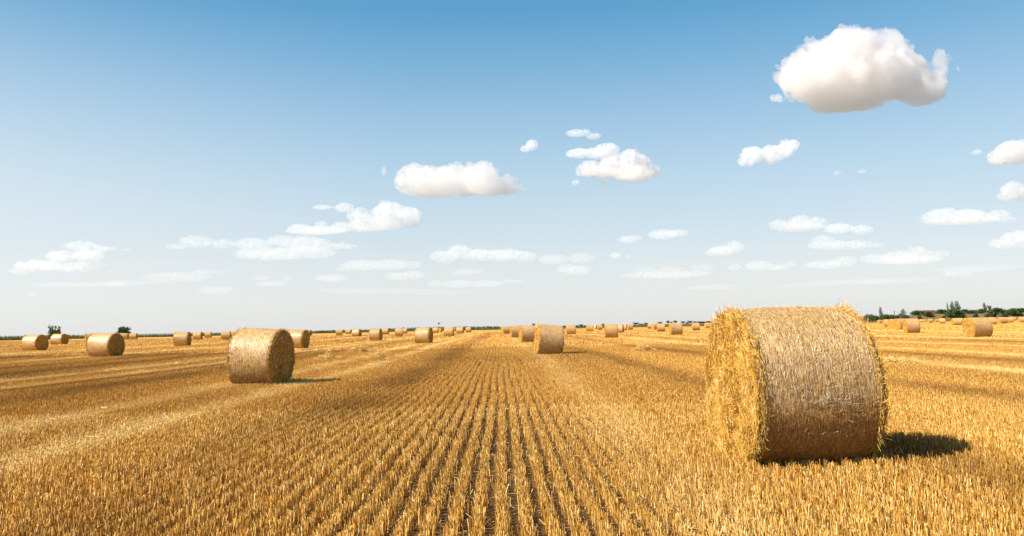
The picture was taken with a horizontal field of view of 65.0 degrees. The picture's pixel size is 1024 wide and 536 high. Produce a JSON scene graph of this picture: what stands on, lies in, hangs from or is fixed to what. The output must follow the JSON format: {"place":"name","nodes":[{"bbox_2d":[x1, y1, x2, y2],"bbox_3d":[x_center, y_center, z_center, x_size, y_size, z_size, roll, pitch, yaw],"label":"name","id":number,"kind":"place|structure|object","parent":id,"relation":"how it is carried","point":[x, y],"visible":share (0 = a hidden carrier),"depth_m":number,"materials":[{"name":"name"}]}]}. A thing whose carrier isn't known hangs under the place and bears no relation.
{"place":"outdoors","nodes":[
{"label":"outdoors","id":0,"kind":"place"},
{"bbox_2d":[0,325,627,340],"bbox_3d":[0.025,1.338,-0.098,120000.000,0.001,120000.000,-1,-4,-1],"label":"ground","id":1,"kind":"structure","parent":0,"point":[163,334],"depth_m":2013.80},
{"bbox_2d":[116,326,130,333],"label":"shrub","id":2,"kind":"object","parent":1,"relation":"on","point":[122,329],"visible":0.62,"depth_m":298.91,"materials":[{"name":"green plant"}]},
{"bbox_2d":[364,323,686,330],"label":"hedgerow","id":3,"kind":"object","parent":1,"relation":"on","point":[494,327],"visible":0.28,"depth_m":474.67,"materials":[{"name":"green plant"}]},
{"bbox_2d":[0,0,1023,335],"label":"sky","id":4,"kind":"structure","parent":0,"point":[167,166],"materials":[{"name":"blue"}]},
{"bbox_2d":[3,320,1023,535],"bbox_3d":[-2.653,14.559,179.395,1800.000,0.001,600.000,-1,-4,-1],"label":"field","id":5,"kind":"structure","parent":0,"point":[515,517],"depth_m":6.72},
{"bbox_2d":[21,334,48,350],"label":"straw bale","id":6,"kind":"object","parent":5,"relation":"on","point":[34,342],"visible":0.88,"depth_m":67.96},
{"bbox_2d":[47,325,60,337],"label":"shrub","id":7,"kind":"object","parent":5,"relation":"on","point":[52,331],"visible":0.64,"depth_m":267.42,"materials":[{"name":"green plant"}]},
{"bbox_2d":[50,333,68,344],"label":"straw bale","id":8,"kind":"object","parent":5,"relation":"on","point":[56,339],"visible":0.9,"depth_m":108.53},
{"bbox_2d":[84,333,92,343],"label":"straw bale","id":9,"kind":"object","parent":5,"relation":"on","point":[86,335],"visible":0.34,"depth_m":105.23},
{"bbox_2d":[85,333,124,356],"bbox_3d":[-23.656,4.534,46.772,1.692,1.610,1.626,-1,-4,12],"label":"straw bale","id":10,"kind":"object","parent":5,"relation":"on","point":[105,344],"visible":0.85,"depth_m":46.21},
{"bbox_2d":[120,333,127,338],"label":"straw bale","id":11,"kind":"object","parent":5,"relation":"on","point":[125,335],"visible":0.55,"depth_m":180.55},
{"bbox_2d":[129,333,137,338],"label":"straw bale","id":12,"kind":"object","parent":5,"relation":"on","point":[133,335],"visible":0.89,"depth_m":193.27},
{"bbox_2d":[173,331,191,345],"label":"straw bale","id":13,"kind":"object","parent":5,"relation":"on","point":[182,338],"visible":0.92,"depth_m":79.69},
{"bbox_2d":[193,332,202,339],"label":"straw bale","id":14,"kind":"object","parent":5,"relation":"on","point":[197,335],"visible":0.84,"depth_m":144.77},
{"bbox_2d":[204,332,211,337],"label":"straw bale","id":15,"kind":"object","parent":5,"relation":"on","point":[207,334],"visible":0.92,"depth_m":188.58},
{"bbox_2d":[221,331,230,339],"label":"straw bale","id":16,"kind":"object","parent":5,"relation":"on","point":[225,335],"visible":0.83,"depth_m":129.91},
{"bbox_2d":[225,326,295,383],"bbox_3d":[-6.270,2.261,20.131,1.308,1.621,1.636,1,-4,9],"label":"straw bale","id":17,"kind":"object","parent":5,"relation":"on","point":[259,355],"visible":0.97,"depth_m":19.53},
{"bbox_2d":[287,329,309,348],"bbox_3d":[-15.834,5.273,59.127,1.570,1.612,1.651,0,-4,9],"label":"straw bale","id":18,"kind":"object","parent":5,"relation":"on","point":[301,338],"visible":0.59,"depth_m":58.59},
{"bbox_2d":[314,347,343,359],"bbox_3d":[-7.822,3.748,34.415,1.402,0.696,1.110,-1,-4,-1],"label":"straw heap","id":19,"kind":"object","parent":5,"relation":"on","point":[327,356],"visible":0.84,"depth_m":34.24,"materials":[{"name":"beige plant"}]},
{"bbox_2d":[336,329,342,335],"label":"straw bale","id":20,"kind":"object","parent":5,"relation":"on","point":[339,332],"visible":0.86,"depth_m":183.05},
{"bbox_2d":[351,329,361,336],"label":"straw bale","id":21,"kind":"object","parent":5,"relation":"on","point":[356,332],"visible":0.86,"depth_m":148.60},
{"bbox_2d":[349,345,369,351],"bbox_3d":[-8.795,4.635,46.183,1.448,0.572,1.105,-1,-4,-1],"label":"straw heap","id":22,"kind":"object","parent":5,"relation":"on","point":[361,348],"visible":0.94,"depth_m":45.98,"materials":[{"name":"beige plant"}]},
{"bbox_2d":[369,328,382,340],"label":"straw bale","id":23,"kind":"object","parent":5,"relation":"on","point":[375,334],"visible":0.89,"depth_m":89.95},
{"bbox_2d":[365,349,391,359],"bbox_3d":[-5.549,3.608,33.472,1.303,0.675,1.000,-1,-4,-1],"label":"straw heap","id":24,"kind":"object","parent":5,"relation":"on","point":[378,355],"visible":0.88,"depth_m":33.28,"materials":[{"name":"beige plant"}]},
{"bbox_2d":[382,328,388,333],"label":"straw bale","id":25,"kind":"object","parent":5,"relation":"on","point":[385,330],"visible":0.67,"depth_m":193.67},
{"bbox_2d":[395,328,402,335],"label":"straw bale","id":26,"kind":"object","parent":5,"relation":"on","point":[398,331],"visible":0.91,"depth_m":137.12},
{"bbox_2d":[414,326,432,343],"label":"straw bale","id":27,"kind":"object","parent":5,"relation":"on","point":[423,335],"visible":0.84,"depth_m":68.89},
{"bbox_2d":[444,327,453,335],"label":"straw bale","id":28,"kind":"object","parent":5,"relation":"on","point":[448,331],"visible":0.9,"depth_m":123.08},
{"bbox_2d":[456,327,463,332],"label":"straw bale","id":29,"kind":"object","parent":5,"relation":"on","point":[459,329],"visible":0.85,"depth_m":185.06},
{"bbox_2d":[502,326,509,333],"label":"straw bale","id":30,"kind":"object","parent":5,"relation":"on","point":[505,329],"visible":0.83,"depth_m":145.40},
{"bbox_2d":[0,317,1017,340],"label":"verge grass","id":31,"kind":"structure","parent":5,"relation":"on","point":[150,335],"depth_m":327.47,"materials":[{"name":"green plant"}]},
{"bbox_2d":[0,322,1023,535],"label":"stubble","id":32,"kind":"object","parent":5,"relation":"on","point":[660,390],"visible":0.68,"depth_m":8.72,"materials":[{"name":"yellow plant"}]},
{"bbox_2d":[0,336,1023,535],"bbox_3d":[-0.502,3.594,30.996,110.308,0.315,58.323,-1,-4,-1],"label":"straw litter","id":33,"kind":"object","parent":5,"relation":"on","point":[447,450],"visible":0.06,"depth_m":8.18,"materials":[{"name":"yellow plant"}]},
{"bbox_2d":[510,325,519,337],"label":"straw bale","id":34,"kind":"object","parent":5,"relation":"on","point":[514,331],"visible":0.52,"depth_m":94.42},
{"bbox_2d":[519,325,534,341],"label":"straw bale","id":35,"kind":"object","parent":5,"relation":"on","point":[526,333],"visible":0.8,"depth_m":65.67},
{"bbox_2d":[533,324,564,354],"bbox_3d":[1.706,3.392,37.286,1.325,1.642,1.658,6,-5,-7],"label":"straw bale","id":36,"kind":"object","parent":5,"relation":"on","point":[548,339],"visible":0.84,"depth_m":36.62},
{"bbox_2d":[566,325,575,334],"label":"straw bale","id":37,"kind":"object","parent":5,"relation":"on","point":[570,329],"visible":0.87,"depth_m":117.34},
{"bbox_2d":[586,324,592,330],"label":"straw bale","id":38,"kind":"object","parent":5,"relation":"on","point":[589,327],"visible":0.83,"depth_m":169.31},
{"bbox_2d":[597,325,602,329],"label":"straw bale","id":39,"kind":"object","parent":5,"relation":"on","point":[599,327],"visible":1,"depth_m":238.10},
{"bbox_2d":[604,324,618,337],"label":"straw bale","id":40,"kind":"object","parent":5,"relation":"on","point":[610,330],"visible":0.86,"depth_m":79.58},
{"bbox_2d":[617,324,623,332],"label":"straw bale","id":41,"kind":"object","parent":5,"relation":"on","point":[620,328],"visible":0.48,"depth_m":129.31},
{"bbox_2d":[627,324,632,329],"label":"straw bale","id":42,"kind":"object","parent":5,"relation":"on","point":[629,326],"visible":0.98,"depth_m":220.21},
{"bbox_2d":[630,341,654,350],"bbox_3d":[6.347,3.824,38.691,1.454,0.614,1.107,-1,-4,-1],"label":"straw heap","id":43,"kind":"object","parent":5,"relation":"on","point":[643,347],"visible":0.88,"depth_m":38.50,"materials":[{"name":"beige plant"}]},
{"bbox_2d":[651,323,656,328],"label":"straw bale","id":44,"kind":"object","parent":5,"relation":"on","point":[653,326],"visible":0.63,"depth_m":191.99},
{"bbox_2d":[657,323,664,331],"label":"straw bale","id":45,"kind":"object","parent":5,"relation":"on","point":[660,326],"visible":0.88,"depth_m":136.21},
{"bbox_2d":[668,323,682,334],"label":"straw bale","id":46,"kind":"object","parent":5,"relation":"on","point":[675,328],"visible":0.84,"depth_m":92.05},
{"bbox_2d":[691,323,699,330],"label":"straw bale","id":47,"kind":"object","parent":5,"relation":"on","point":[695,326],"visible":0.87,"depth_m":143.54},
{"bbox_2d":[701,299,896,466],"bbox_3d":[2.679,1.129,7.783,1.333,1.683,1.750,-1,-4,-4],"label":"straw bale","id":48,"kind":"object","parent":5,"relation":"on","point":[789,383],"visible":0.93,"depth_m":7.15},
{"bbox_2d":[882,319,888,326],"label":"straw bale","id":49,"kind":"object","parent":5,"relation":"on","point":[885,321],"visible":0.52,"depth_m":142.76},
{"bbox_2d":[887,319,893,327],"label":"straw bale","id":50,"kind":"object","parent":5,"relation":"on","point":[889,323],"visible":0.34,"depth_m":123.32},
{"bbox_2d":[891,319,903,329],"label":"straw bale","id":51,"kind":"object","parent":5,"relation":"on","point":[897,324],"visible":0.64,"depth_m":99.63},
{"bbox_2d":[883,355,921,364],"bbox_3d":[10.891,2.649,22.723,1.511,0.390,0.957,-1,-4,-1],"label":"straw heap","id":52,"kind":"object","parent":5,"relation":"on","point":[901,360],"visible":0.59,"depth_m":22.59,"materials":[{"name":"yellow plant"}]},
{"bbox_2d":[902,318,920,332],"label":"straw bale","id":53,"kind":"object","parent":5,"relation":"on","point":[911,325],"visible":0.89,"depth_m":75.20},
{"bbox_2d":[939,318,945,322],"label":"straw bale","id":54,"kind":"object","parent":5,"relation":"on","point":[942,320],"visible":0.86,"depth_m":250.07},
{"bbox_2d":[951,318,961,324],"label":"straw bale","id":55,"kind":"object","parent":5,"relation":"on","point":[956,321],"visible":0.83,"depth_m":151.41},
{"bbox_2d":[963,317,993,336],"bbox_3d":[31.915,4.129,55.063,1.463,1.575,1.590,-1,-4,-2],"label":"straw bale","id":56,"kind":"object","parent":5,"relation":"on","point":[978,327],"visible":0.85,"depth_m":54.50},
{"bbox_2d":[986,317,996,323],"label":"straw bale","id":57,"kind":"object","parent":5,"relation":"on","point":[993,320],"visible":0.48,"depth_m":157.28},
{"bbox_2d":[996,317,1007,323],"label":"straw bale","id":58,"kind":"object","parent":5,"relation":"on","point":[1001,320],"visible":0.84,"depth_m":169.42},
{"bbox_2d":[1006,317,1013,322],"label":"straw bale","id":59,"kind":"object","parent":5,"relation":"on","point":[1010,319],"visible":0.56,"depth_m":215.44},
{"bbox_2d":[1018,317,1023,322],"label":"straw bale","id":60,"kind":"object","parent":5,"relation":"on","point":[1020,319],"visible":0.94,"depth_m":200.04},
{"bbox_2d":[633,312,1023,325],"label":"embankment","id":61,"kind":"structure","parent":0,"point":[938,316],"depth_m":479.83,"materials":[{"name":"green plant"}]},
{"bbox_2d":[869,315,879,321],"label":"bush","id":62,"kind":"object","parent":61,"relation":"on","point":[873,318],"visible":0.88,"depth_m":464.93,"materials":[{"name":"green plant"}]},
{"bbox_2d":[879,307,882,319],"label":"poplar","id":63,"kind":"object","parent":61,"relation":"on","point":[880,312],"visible":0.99,"depth_m":468.17,"materials":[{"name":"green plant"}]},
{"bbox_2d":[880,314,890,319],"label":"bush","id":64,"kind":"object","parent":61,"relation":"on","point":[885,316],"visible":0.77,"depth_m":466.26,"materials":[{"name":"green plant"}]},
{"bbox_2d":[898,308,909,318],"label":"tree","id":65,"kind":"object","parent":61,"relation":"on","point":[901,315],"visible":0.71,"depth_m":466.16,"materials":[{"name":"green plant"}]},
{"bbox_2d":[910,310,923,314],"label":"bush","id":66,"kind":"object","parent":61,"relation":"on","point":[917,312],"visible":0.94,"depth_m":490.82,"materials":[{"name":"green plant"}]},
{"bbox_2d":[922,311,932,316],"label":"bush","id":67,"kind":"object","parent":61,"relation":"on","point":[928,313],"visible":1,"depth_m":479.25,"materials":[{"name":"green plant"}]},
{"bbox_2d":[934,309,947,313],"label":"bush","id":68,"kind":"object","parent":61,"relation":"on","point":[940,311],"visible":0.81,"depth_m":489.53,"materials":[{"name":"green plant"}]},
{"bbox_2d":[944,309,963,317],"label":"bush","id":69,"kind":"object","parent":61,"relation":"on","point":[953,313],"visible":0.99,"depth_m":474.20,"materials":[{"name":"green plant"}]},
{"bbox_2d":[954,301,960,309],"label":"poplar","id":70,"kind":"object","parent":61,"relation":"on","point":[957,306],"visible":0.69,"depth_m":509.86,"materials":[{"name":"green plant"}]},
{"bbox_2d":[956,311,965,317],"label":"bush","id":71,"kind":"object","parent":61,"relation":"on","point":[962,315],"visible":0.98,"depth_m":473.01,"materials":[{"name":"green plant"}]},
{"bbox_2d":[978,309,986,313],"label":"bush","id":72,"kind":"object","parent":61,"relation":"on","point":[981,310],"visible":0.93,"depth_m":504.27,"materials":[{"name":"green plant"}]},
{"bbox_2d":[987,307,1006,315],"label":"bush","id":73,"kind":"object","parent":61,"relation":"on","point":[994,311],"visible":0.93,"depth_m":476.68,"materials":[{"name":"green plant"}]},
{"bbox_2d":[1005,308,1022,315],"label":"bush","id":74,"kind":"object","parent":61,"relation":"on","point":[1014,311],"visible":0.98,"depth_m":478.84,"materials":[{"name":"green plant"}]},
{"bbox_2d":[862,314,872,321],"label":"bush","id":75,"kind":"object","parent":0,"point":[867,317],"visible":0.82,"depth_m":467.27,"materials":[{"name":"green plant"}]}
]}

